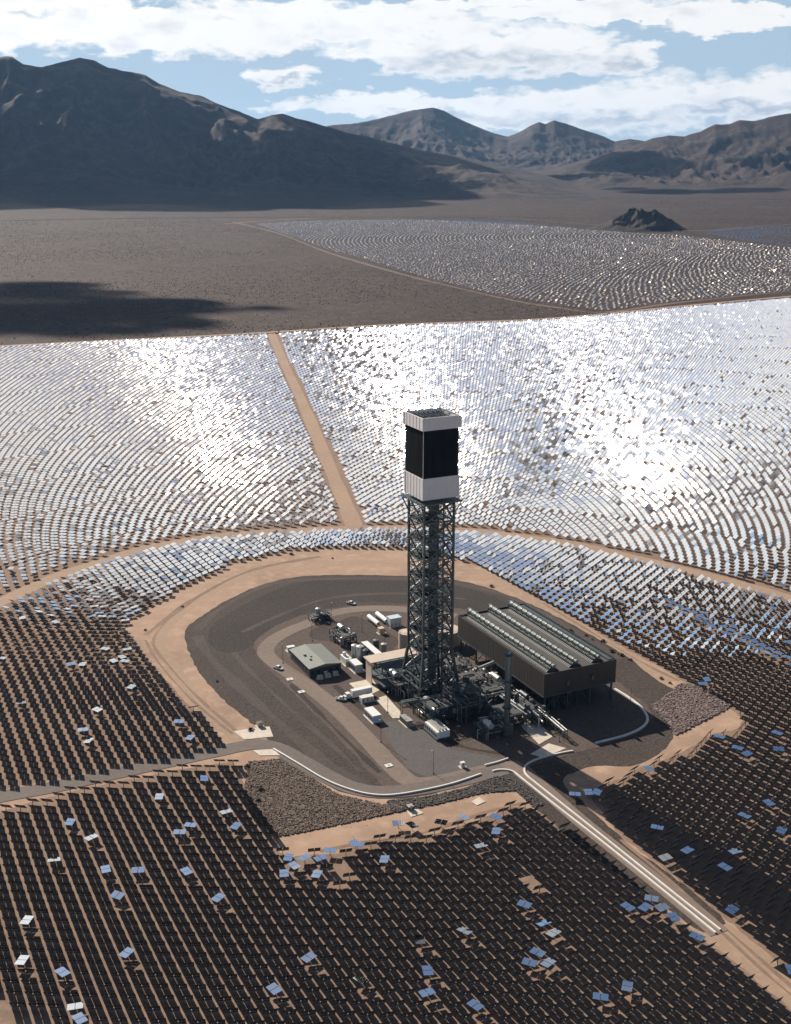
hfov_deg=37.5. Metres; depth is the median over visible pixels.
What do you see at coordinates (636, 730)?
kerb wall
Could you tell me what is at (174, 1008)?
heliostat
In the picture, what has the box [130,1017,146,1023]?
heliostat
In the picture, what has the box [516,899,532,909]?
heliostat
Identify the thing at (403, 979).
heliostat
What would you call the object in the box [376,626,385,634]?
equipment enclosure
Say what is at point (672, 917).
heliostat
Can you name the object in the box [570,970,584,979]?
heliostat
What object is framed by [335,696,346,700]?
pickup truck
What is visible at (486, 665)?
steam pipe
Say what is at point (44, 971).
heliostat
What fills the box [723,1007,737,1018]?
heliostat
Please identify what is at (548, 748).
concrete pad
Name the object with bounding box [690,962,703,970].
heliostat
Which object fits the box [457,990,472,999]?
heliostat
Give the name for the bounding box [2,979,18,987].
heliostat
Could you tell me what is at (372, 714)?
equipment enclosure
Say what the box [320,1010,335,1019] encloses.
heliostat
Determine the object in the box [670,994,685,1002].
heliostat
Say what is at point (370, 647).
gallery
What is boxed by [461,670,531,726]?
pipe rack
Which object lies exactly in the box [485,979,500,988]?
heliostat
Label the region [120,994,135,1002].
heliostat
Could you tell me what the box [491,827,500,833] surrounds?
heliostat
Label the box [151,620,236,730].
wheel rut
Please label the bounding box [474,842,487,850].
heliostat
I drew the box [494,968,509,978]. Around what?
heliostat
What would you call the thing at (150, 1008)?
heliostat
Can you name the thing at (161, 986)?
heliostat
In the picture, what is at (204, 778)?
heliostat
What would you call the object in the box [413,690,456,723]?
process unit
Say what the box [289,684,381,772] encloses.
worn track
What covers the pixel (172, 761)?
access road
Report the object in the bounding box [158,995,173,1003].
heliostat
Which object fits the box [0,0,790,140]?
sky
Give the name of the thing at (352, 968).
heliostat
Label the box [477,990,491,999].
heliostat
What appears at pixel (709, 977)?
heliostat
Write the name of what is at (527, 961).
heliostat
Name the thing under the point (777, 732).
heliostat
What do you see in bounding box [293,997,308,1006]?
heliostat
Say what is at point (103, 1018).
heliostat
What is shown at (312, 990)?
heliostat
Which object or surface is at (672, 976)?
heliostat
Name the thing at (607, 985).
heliostat
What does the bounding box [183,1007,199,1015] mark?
heliostat
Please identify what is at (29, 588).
ring road
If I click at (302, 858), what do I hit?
heliostat
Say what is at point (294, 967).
heliostat
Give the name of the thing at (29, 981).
heliostat
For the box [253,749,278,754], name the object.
concrete apron
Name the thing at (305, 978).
heliostat
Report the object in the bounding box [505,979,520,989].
heliostat
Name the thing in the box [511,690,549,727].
process unit
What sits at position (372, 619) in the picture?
tank trailer
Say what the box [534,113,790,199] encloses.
mountains
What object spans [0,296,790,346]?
perimeter road
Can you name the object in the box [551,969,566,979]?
heliostat
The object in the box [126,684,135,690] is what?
heliostat
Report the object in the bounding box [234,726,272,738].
concrete apron
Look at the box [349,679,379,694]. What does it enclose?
concrete pad
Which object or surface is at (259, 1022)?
heliostat
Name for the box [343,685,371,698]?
semi truck
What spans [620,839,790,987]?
wheel rut
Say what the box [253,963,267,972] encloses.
heliostat
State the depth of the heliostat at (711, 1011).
349.69 m
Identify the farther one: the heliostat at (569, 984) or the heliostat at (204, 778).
the heliostat at (204, 778)
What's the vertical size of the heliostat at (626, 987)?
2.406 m
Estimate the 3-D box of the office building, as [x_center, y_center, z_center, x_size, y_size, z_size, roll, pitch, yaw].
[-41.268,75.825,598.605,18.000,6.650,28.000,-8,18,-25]
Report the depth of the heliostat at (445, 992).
357.48 m
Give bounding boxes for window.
[311,666,338,674]
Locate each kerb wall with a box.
[273,748,480,795]
[484,757,508,765]
[595,688,648,743]
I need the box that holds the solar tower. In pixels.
[399,401,462,705]
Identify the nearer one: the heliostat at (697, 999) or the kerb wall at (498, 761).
the heliostat at (697, 999)
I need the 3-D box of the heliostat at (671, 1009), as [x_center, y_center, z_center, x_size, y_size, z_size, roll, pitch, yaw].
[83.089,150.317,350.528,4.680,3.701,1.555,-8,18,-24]
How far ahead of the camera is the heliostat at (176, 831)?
444.62 m
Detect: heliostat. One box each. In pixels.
[0,968,15,976]
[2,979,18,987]
[6,990,22,998]
[9,1002,25,1010]
[14,955,29,965]
[17,969,33,976]
[19,915,33,925]
[21,980,37,987]
[24,991,41,999]
[28,1003,45,1011]
[36,969,52,977]
[40,980,55,988]
[43,992,59,1000]
[47,857,60,864]
[47,1003,64,1011]
[51,1015,68,1023]
[54,966,70,976]
[58,981,74,986]
[62,992,78,1000]
[64,818,75,826]
[66,661,75,665]
[67,1002,82,1012]
[71,1012,87,1023]
[73,970,88,978]
[77,727,87,733]
[77,981,93,989]
[81,993,97,1001]
[83,738,93,743]
[84,833,97,841]
[86,1004,102,1012]
[91,707,102,712]
[91,971,107,978]
[91,1016,107,1023]
[96,982,111,990]
[100,865,110,872]
[101,993,116,1001]
[105,1005,121,1013]
[109,890,125,899]
[110,971,125,979]
[110,1017,127,1023]
[115,982,130,990]
[119,947,134,958]
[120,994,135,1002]
[125,1005,140,1014]
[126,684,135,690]
[128,972,144,979]
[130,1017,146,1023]
[131,866,144,875]
[133,983,149,991]
[139,994,154,1002]
[144,1006,160,1014]
[147,972,162,980]
[150,1018,166,1023]
[152,983,168,991]
[154,793,163,801]
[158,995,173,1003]
[164,1006,179,1015]
[166,972,181,977]
[169,1018,185,1023]
[171,984,187,992]
[173,719,184,722]
[173,829,185,836]
[177,995,192,1003]
[179,866,192,876]
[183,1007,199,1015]
[184,822,196,829]
[185,734,195,741]
[185,973,199,981]
[189,1019,205,1023]
[190,984,205,992]
[196,995,211,1004]
[200,775,207,782]
[203,973,218,982]
[203,1007,218,1016]
[209,984,224,993]
[209,1019,224,1023]
[210,893,225,903]
[216,996,230,1003]
[219,808,232,816]
[222,974,236,980]
[222,1008,237,1016]
[228,985,243,993]
[229,822,241,829]
[229,1020,244,1023]
[234,963,248,971]
[235,996,250,1005]
[241,974,255,983]
[242,1008,257,1017]
[247,985,262,994]
[249,1020,264,1023]
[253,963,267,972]
[254,997,269,1005]
[260,974,274,983]
[261,1008,276,1017]
[266,982,281,994]
[269,1020,284,1023]
[271,964,285,968]
[274,997,288,1006]
[278,975,292,983]
[279,869,288,878]
[281,1009,296,1018]
[283,853,293,862]
[285,986,300,995]
[288,861,301,870]
[290,964,304,973]
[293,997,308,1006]
[297,853,311,862]
[297,975,311,984]
[300,951,316,963]
[300,1009,315,1018]
[304,986,319,995]
[308,965,322,970]
[311,870,322,877]
[312,998,327,1007]
[313,854,327,862]
[316,976,330,984]
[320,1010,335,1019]
[323,847,336,852]
[323,987,338,996]
[327,965,341,974]
[331,998,346,1007]
[335,976,349,985]
[339,1010,355,1019]
[342,987,357,996]
[345,965,360,974]
[349,839,361,847]
[351,842,363,849]
[351,999,366,1008]
[353,974,369,985]
[359,1011,374,1020]
[362,988,376,997]
[364,966,378,975]
[370,999,385,1008]
[372,977,387,982]
[379,855,389,864]
[379,1011,394,1017]
[381,988,395,997]
[382,966,397,975]
[390,999,405,1009]
[391,977,406,983]
[392,820,404,827]
[398,1011,414,1021]
[400,988,415,997]
[401,966,416,972]
[406,821,418,827]
[409,1000,424,1006]
[410,977,425,986]
[414,935,425,945]
[418,987,435,997]
[418,1011,434,1021]
[422,965,433,976]
[428,1000,443,1010]
[429,978,443,987]
[434,819,447,824]
[438,967,453,976]
[438,989,453,998]
[438,1012,453,1022]
[448,978,462,987]
[448,1000,463,1010]
[456,813,470,821]
[456,926,472,936]
[457,967,472,974]
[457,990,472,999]
[458,1012,473,1022]
[466,998,484,1011]
[467,978,482,988]
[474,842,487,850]
[476,968,490,977]
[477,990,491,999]
[477,1013,493,1023]
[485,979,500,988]
[487,1001,502,1011]
[489,813,502,821]
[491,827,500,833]
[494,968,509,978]
[496,990,511,1000]
[497,1013,513,1023]
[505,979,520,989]
[506,1002,521,1012]
[513,969,527,976]
[515,991,530,998]
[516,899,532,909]
[517,1013,533,1023]
[521,957,537,968]
[523,979,539,989]
[526,1002,541,1012]
[529,947,545,957]
[532,969,546,978]
[534,991,549,1001]
[536,919,551,928]
[537,1014,552,1022]
[540,957,556,967]
[543,980,557,990]
[545,928,561,938]
[545,1002,561,1013]
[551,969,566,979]
[553,991,569,1001]
[557,1015,572,1022]
[562,980,577,990]
[565,1003,580,1011]
[569,792,580,798]
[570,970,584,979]
[573,992,588,999]
[576,1015,592,1023]
[581,981,595,991]
[584,789,592,796]
[585,1003,600,1014]
[588,970,603,980]
[592,788,602,794]
[593,992,608,1002]
[597,1015,612,1023]
[600,981,615,991]
[604,1004,619,1014]
[608,970,622,980]
[612,992,627,1003]
[617,1016,632,1023]
[620,902,635,912]
[621,980,632,992]
[624,1004,639,1012]
[626,971,641,979]
[631,993,646,1003]
[637,902,652,911]
[638,982,653,991]
[638,1016,652,1023]
[643,765,654,772]
[644,894,658,903]
[644,1005,658,1015]
[645,971,660,981]
[651,824,663,829]
[651,993,666,1004]
[654,903,669,911]
[657,983,672,993]
[658,853,672,860]
[658,1017,671,1023]
[663,1005,678,1016]
[664,972,678,982]
[667,912,680,921]
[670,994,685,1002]
[671,962,684,971]
[677,983,691,993]
[679,1017,692,1023]
[680,846,694,855]
[684,972,698,982]
[684,1006,698,1016]
[689,931,705,941]
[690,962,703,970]
[690,994,705,1005]
[696,983,711,994]
[700,1018,712,1023]
[703,973,716,983]
[703,1006,718,1017]
[708,962,723,972]
[709,995,724,1004]
[713,734,725,739]
[715,984,730,993]
[717,862,731,870]
[721,973,736,984]
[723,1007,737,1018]
[724,904,738,914]
[728,848,742,853]
[728,963,741,973]
[729,995,744,1006]
[731,745,743,752]
[735,984,749,995]
[737,812,751,818]
[740,974,754,984]
[741,750,753,757]
[743,1007,758,1018]
[749,996,763,1007]
[754,985,768,996]
[762,799,775,807]
[763,1008,777,1019]
[768,997,782,1007]
[771,730,782,736]
[773,746,784,753]
[775,826,787,834]
[784,964,790,973]
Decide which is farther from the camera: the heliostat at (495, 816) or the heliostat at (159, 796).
the heliostat at (159, 796)
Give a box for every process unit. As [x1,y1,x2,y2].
[307,607,329,621]
[329,623,356,647]
[381,669,411,698]
[397,669,437,708]
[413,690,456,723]
[436,653,471,683]
[439,676,487,724]
[450,666,491,688]
[472,678,504,713]
[472,715,505,741]
[479,669,515,702]
[485,693,531,726]
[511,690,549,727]
[533,691,576,711]
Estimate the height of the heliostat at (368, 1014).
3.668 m
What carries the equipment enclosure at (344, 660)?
on the yard at (602, 716)
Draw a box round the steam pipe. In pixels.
[451,661,494,688]
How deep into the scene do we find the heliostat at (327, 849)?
432.21 m
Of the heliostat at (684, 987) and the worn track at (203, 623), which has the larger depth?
the worn track at (203, 623)
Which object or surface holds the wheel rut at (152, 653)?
on the worn track at (161, 642)
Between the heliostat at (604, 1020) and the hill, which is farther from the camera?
the hill
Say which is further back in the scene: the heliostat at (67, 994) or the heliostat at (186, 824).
the heliostat at (186, 824)
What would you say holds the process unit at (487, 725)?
on the yard at (602, 716)
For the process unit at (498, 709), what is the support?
on the yard at (602, 716)
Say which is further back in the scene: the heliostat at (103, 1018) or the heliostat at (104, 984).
the heliostat at (104, 984)
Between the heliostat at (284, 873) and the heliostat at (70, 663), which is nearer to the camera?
the heliostat at (284, 873)
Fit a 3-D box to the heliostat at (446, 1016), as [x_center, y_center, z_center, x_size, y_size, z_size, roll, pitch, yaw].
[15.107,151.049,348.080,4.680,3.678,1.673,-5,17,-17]
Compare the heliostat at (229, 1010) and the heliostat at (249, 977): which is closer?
the heliostat at (229, 1010)
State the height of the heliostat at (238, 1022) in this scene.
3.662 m
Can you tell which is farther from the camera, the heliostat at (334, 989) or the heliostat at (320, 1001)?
the heliostat at (334, 989)
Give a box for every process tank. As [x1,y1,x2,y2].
[351,644,357,658]
[356,645,363,662]
[362,648,368,666]
[373,639,378,649]
[381,643,386,652]
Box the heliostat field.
[0,219,790,982]
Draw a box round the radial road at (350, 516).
[268,333,362,527]
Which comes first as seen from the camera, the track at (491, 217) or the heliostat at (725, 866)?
the heliostat at (725, 866)
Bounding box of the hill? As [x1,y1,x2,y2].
[586,207,688,231]
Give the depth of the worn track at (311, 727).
540.28 m
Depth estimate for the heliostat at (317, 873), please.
418.04 m
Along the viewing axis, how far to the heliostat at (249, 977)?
364.49 m
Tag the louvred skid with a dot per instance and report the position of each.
(435, 729)
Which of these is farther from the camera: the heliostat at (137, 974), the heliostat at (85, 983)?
the heliostat at (137, 974)
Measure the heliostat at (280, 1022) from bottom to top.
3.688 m
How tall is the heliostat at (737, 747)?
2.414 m
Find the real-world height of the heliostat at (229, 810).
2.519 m
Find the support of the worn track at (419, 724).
on the pale gravel
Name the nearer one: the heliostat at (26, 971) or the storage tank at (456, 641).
the heliostat at (26, 971)
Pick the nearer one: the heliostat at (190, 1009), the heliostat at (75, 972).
the heliostat at (190, 1009)
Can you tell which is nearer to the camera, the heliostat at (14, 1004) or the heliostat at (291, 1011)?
the heliostat at (291, 1011)
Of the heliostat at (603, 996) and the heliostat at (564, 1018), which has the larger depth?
the heliostat at (603, 996)
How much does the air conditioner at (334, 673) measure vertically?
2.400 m
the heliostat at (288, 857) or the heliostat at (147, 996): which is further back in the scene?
the heliostat at (288, 857)
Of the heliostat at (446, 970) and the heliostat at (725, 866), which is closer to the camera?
the heliostat at (446, 970)
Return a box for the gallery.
[361,641,380,668]
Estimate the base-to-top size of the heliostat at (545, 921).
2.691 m
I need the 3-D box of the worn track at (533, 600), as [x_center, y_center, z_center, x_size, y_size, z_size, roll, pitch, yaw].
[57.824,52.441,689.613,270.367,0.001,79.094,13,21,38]
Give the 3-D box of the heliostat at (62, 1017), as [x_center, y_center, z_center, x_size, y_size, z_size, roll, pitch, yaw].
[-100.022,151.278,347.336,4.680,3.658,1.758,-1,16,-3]
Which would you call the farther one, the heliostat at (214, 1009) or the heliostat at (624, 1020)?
the heliostat at (214, 1009)
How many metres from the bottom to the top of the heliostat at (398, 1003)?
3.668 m
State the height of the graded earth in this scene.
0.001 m
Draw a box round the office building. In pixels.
[289,643,341,677]
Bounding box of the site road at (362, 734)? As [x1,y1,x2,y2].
[257,606,513,784]
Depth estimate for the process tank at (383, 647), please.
609.31 m
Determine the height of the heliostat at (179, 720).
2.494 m
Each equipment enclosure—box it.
[255,721,264,727]
[285,645,294,651]
[340,653,351,666]
[348,658,362,673]
[357,693,374,703]
[363,706,382,723]
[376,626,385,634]
[385,614,402,627]
[398,714,413,727]
[406,803,413,811]
[458,761,465,768]
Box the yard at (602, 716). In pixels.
[253,605,652,785]
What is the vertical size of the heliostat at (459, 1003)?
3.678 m
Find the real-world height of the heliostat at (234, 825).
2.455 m
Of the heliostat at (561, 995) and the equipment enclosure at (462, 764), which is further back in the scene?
the equipment enclosure at (462, 764)
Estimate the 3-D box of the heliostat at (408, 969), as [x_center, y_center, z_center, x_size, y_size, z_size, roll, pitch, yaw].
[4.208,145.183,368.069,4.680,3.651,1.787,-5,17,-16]
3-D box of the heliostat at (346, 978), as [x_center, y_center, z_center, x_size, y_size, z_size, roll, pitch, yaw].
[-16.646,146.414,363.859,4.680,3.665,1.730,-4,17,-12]
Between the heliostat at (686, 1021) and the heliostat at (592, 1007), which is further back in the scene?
the heliostat at (592, 1007)
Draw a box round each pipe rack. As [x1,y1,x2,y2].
[400,682,501,715]
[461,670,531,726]
[478,710,539,725]
[514,689,567,738]
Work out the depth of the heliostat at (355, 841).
437.40 m
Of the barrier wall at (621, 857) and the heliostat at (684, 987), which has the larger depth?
the barrier wall at (621, 857)
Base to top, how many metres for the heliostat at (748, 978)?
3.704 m
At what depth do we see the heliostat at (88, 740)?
515.54 m
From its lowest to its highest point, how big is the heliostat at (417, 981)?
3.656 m
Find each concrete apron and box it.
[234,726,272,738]
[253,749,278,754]
[407,809,422,816]
[471,797,484,804]
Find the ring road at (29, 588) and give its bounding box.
[0,525,790,606]
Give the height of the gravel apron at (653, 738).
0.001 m
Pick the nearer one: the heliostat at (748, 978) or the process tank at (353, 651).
the heliostat at (748, 978)
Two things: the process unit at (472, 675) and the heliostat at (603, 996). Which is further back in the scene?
the process unit at (472, 675)
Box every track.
[143,556,319,634]
[153,563,293,740]
[192,635,370,783]
[194,577,623,659]
[226,217,790,230]
[231,652,361,771]
[233,222,787,312]
[241,592,465,631]
[289,560,673,682]
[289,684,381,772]
[333,685,381,728]
[415,721,503,754]
[701,923,790,1007]
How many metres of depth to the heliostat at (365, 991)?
358.27 m
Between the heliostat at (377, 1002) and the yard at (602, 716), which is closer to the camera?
the heliostat at (377, 1002)
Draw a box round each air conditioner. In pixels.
[316,674,323,679]
[324,672,331,677]
[331,670,338,675]
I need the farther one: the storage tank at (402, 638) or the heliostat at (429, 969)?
the storage tank at (402, 638)
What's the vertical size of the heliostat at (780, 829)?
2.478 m
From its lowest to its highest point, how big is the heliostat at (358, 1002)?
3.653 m
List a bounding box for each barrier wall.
[492,769,716,933]
[523,750,720,930]
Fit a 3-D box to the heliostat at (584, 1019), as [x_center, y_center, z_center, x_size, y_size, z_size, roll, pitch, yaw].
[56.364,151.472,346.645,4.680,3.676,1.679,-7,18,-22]
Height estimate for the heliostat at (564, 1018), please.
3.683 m
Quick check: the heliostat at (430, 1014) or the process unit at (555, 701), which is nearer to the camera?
the heliostat at (430, 1014)
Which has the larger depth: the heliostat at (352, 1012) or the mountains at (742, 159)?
the mountains at (742, 159)
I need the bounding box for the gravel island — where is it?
[309,616,398,654]
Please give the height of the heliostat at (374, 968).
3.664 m
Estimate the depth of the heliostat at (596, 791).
473.15 m
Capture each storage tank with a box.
[398,627,415,648]
[438,622,459,647]
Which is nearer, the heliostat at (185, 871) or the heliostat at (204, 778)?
the heliostat at (185, 871)
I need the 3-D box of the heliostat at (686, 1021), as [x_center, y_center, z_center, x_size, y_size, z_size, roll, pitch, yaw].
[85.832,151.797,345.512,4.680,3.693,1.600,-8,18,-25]
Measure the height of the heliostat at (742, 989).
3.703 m
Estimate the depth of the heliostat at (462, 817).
454.26 m
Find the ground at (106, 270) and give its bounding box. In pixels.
[0,198,790,347]
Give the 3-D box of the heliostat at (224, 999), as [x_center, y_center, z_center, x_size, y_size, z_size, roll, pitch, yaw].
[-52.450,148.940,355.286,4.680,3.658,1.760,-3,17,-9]
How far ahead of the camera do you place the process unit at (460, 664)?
582.90 m
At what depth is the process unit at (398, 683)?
564.74 m
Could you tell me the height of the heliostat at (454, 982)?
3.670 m
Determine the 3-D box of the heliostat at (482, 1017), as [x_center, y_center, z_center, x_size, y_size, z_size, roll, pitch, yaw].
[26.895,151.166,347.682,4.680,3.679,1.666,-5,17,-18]
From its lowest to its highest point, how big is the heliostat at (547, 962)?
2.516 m
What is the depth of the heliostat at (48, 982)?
362.06 m
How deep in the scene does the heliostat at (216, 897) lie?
404.31 m
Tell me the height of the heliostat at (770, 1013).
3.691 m
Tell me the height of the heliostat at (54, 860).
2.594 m
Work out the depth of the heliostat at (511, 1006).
352.00 m
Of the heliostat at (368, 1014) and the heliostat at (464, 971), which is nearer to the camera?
the heliostat at (368, 1014)
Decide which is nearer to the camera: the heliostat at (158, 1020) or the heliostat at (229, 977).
the heliostat at (158, 1020)
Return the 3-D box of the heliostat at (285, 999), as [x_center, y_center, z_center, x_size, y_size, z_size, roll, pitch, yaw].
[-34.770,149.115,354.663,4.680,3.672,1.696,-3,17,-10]
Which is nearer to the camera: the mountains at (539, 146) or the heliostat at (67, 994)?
the heliostat at (67, 994)
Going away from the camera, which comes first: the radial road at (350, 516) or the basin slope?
the basin slope
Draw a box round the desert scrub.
[0,198,790,346]
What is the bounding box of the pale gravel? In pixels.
[381,721,503,775]
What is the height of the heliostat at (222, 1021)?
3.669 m
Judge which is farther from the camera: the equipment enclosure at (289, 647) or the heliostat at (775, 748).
the equipment enclosure at (289, 647)
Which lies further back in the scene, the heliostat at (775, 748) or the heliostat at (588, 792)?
the heliostat at (775, 748)
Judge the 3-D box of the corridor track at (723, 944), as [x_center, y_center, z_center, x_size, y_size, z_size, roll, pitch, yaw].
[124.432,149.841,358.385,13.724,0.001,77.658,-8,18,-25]
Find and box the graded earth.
[0,548,790,1009]
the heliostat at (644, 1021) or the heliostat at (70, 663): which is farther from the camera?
the heliostat at (70, 663)
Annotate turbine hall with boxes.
[363,647,426,693]
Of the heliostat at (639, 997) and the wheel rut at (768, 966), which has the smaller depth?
the heliostat at (639, 997)
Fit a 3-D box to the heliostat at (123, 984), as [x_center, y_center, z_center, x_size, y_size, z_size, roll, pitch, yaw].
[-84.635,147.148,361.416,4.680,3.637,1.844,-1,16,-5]
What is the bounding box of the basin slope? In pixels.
[208,580,507,652]
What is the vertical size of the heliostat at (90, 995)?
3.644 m
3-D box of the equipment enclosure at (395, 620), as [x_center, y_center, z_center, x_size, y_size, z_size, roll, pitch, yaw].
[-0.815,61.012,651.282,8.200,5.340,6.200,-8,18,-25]
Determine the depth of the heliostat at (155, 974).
365.58 m
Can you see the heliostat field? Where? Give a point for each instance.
(436, 367)
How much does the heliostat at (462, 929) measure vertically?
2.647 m
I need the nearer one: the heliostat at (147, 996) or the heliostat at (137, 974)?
the heliostat at (147, 996)
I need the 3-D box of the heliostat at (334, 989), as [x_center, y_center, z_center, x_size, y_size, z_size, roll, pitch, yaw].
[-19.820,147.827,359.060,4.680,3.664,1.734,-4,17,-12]
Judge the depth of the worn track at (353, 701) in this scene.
559.52 m
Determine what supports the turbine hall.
on the yard at (602, 716)
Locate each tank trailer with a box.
[367,614,380,626]
[375,611,386,623]
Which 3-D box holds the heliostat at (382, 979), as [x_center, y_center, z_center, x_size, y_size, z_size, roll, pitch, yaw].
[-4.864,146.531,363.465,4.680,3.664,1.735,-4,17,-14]
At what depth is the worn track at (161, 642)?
620.46 m
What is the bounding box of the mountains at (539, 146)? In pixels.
[327,108,644,171]
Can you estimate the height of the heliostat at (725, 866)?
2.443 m
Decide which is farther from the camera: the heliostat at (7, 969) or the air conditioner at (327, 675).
the air conditioner at (327, 675)
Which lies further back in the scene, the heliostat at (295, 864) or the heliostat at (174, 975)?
the heliostat at (295, 864)
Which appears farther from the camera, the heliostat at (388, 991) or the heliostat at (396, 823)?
the heliostat at (396, 823)
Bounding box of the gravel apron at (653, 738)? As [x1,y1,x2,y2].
[184,575,725,931]
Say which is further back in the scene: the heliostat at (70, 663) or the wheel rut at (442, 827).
the heliostat at (70, 663)
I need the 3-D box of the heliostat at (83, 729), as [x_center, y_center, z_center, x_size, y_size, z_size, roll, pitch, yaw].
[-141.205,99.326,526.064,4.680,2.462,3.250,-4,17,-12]
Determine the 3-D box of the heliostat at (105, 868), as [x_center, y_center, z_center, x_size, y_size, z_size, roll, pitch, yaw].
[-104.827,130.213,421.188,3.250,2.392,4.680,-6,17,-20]
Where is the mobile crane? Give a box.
[315,603,329,619]
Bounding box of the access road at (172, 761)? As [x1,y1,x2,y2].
[0,739,509,801]
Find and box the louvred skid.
[423,718,450,740]
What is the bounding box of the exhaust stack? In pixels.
[499,651,512,735]
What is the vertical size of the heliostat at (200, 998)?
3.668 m
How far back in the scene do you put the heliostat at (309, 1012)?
349.10 m
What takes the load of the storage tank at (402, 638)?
on the graded earth
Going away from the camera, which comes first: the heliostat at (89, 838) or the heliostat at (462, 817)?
the heliostat at (89, 838)
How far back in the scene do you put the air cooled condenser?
568.17 m
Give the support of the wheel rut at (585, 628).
on the worn track at (533, 600)
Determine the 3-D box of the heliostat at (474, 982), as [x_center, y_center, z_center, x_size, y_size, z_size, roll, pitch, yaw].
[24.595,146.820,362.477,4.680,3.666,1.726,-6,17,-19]
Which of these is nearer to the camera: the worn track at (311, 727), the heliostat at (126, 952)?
the heliostat at (126, 952)
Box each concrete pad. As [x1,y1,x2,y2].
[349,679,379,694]
[376,695,399,717]
[514,715,552,743]
[531,743,564,756]
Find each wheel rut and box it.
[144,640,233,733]
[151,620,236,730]
[320,802,522,851]
[542,603,678,680]
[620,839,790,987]
[721,932,790,994]
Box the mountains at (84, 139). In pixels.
[0,56,617,220]
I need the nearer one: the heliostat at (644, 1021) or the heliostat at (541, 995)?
the heliostat at (644, 1021)
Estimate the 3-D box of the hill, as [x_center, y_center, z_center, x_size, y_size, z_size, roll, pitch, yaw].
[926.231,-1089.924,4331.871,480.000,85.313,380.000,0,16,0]
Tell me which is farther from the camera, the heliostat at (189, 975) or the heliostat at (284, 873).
the heliostat at (284, 873)
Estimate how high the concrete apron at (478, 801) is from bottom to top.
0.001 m
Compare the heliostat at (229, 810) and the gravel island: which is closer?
the heliostat at (229, 810)
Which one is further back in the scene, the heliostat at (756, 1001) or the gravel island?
the gravel island
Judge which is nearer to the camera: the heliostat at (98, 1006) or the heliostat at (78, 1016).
the heliostat at (78, 1016)
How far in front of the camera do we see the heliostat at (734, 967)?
368.66 m
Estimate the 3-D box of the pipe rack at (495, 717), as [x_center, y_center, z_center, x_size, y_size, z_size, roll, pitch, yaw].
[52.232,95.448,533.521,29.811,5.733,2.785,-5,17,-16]
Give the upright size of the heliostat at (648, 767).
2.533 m
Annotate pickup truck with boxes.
[273,665,283,669]
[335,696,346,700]
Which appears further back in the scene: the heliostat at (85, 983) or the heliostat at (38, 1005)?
the heliostat at (85, 983)
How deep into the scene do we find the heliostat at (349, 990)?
358.48 m
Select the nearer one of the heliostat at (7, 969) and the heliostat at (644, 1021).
the heliostat at (644, 1021)
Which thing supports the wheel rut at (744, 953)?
on the corridor track at (723, 944)
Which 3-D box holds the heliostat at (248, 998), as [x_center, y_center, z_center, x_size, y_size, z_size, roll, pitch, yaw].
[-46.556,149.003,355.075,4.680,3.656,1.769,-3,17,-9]
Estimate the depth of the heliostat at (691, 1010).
349.79 m
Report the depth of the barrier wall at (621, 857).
435.25 m
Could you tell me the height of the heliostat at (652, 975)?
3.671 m
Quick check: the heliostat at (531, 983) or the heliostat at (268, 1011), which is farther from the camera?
the heliostat at (531, 983)
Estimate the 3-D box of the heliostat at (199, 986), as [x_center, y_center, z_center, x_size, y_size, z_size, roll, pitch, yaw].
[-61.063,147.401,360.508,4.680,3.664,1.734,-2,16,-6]
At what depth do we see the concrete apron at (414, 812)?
461.85 m
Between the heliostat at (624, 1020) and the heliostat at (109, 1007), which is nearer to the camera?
the heliostat at (624, 1020)
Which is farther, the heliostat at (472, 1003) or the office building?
the office building
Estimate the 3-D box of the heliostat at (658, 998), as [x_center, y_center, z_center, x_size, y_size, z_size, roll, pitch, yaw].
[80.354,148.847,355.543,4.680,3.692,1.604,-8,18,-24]
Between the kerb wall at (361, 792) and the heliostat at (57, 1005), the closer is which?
the heliostat at (57, 1005)
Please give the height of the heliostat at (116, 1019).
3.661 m
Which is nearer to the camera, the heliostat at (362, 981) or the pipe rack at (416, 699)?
the heliostat at (362, 981)
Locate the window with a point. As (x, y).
(336, 668)
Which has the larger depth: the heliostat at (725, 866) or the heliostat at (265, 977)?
the heliostat at (725, 866)
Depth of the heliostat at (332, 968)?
368.52 m
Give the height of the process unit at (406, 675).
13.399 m
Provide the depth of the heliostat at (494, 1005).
352.08 m
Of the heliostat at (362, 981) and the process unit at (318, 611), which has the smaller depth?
the heliostat at (362, 981)
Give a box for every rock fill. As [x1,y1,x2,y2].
[243,758,414,837]
[387,775,542,813]
[651,683,732,735]
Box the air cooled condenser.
[457,600,616,713]
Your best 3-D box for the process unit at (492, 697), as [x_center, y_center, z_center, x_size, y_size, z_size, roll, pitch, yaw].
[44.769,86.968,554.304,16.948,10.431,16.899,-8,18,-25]
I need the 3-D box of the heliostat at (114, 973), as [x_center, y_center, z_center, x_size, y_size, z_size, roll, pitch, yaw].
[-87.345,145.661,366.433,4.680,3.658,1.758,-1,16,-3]
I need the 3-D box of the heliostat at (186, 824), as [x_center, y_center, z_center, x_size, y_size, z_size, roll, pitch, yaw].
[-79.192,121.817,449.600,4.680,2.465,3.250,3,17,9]
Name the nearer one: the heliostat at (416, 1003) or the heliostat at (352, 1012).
the heliostat at (352, 1012)
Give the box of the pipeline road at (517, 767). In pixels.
[504,761,726,935]

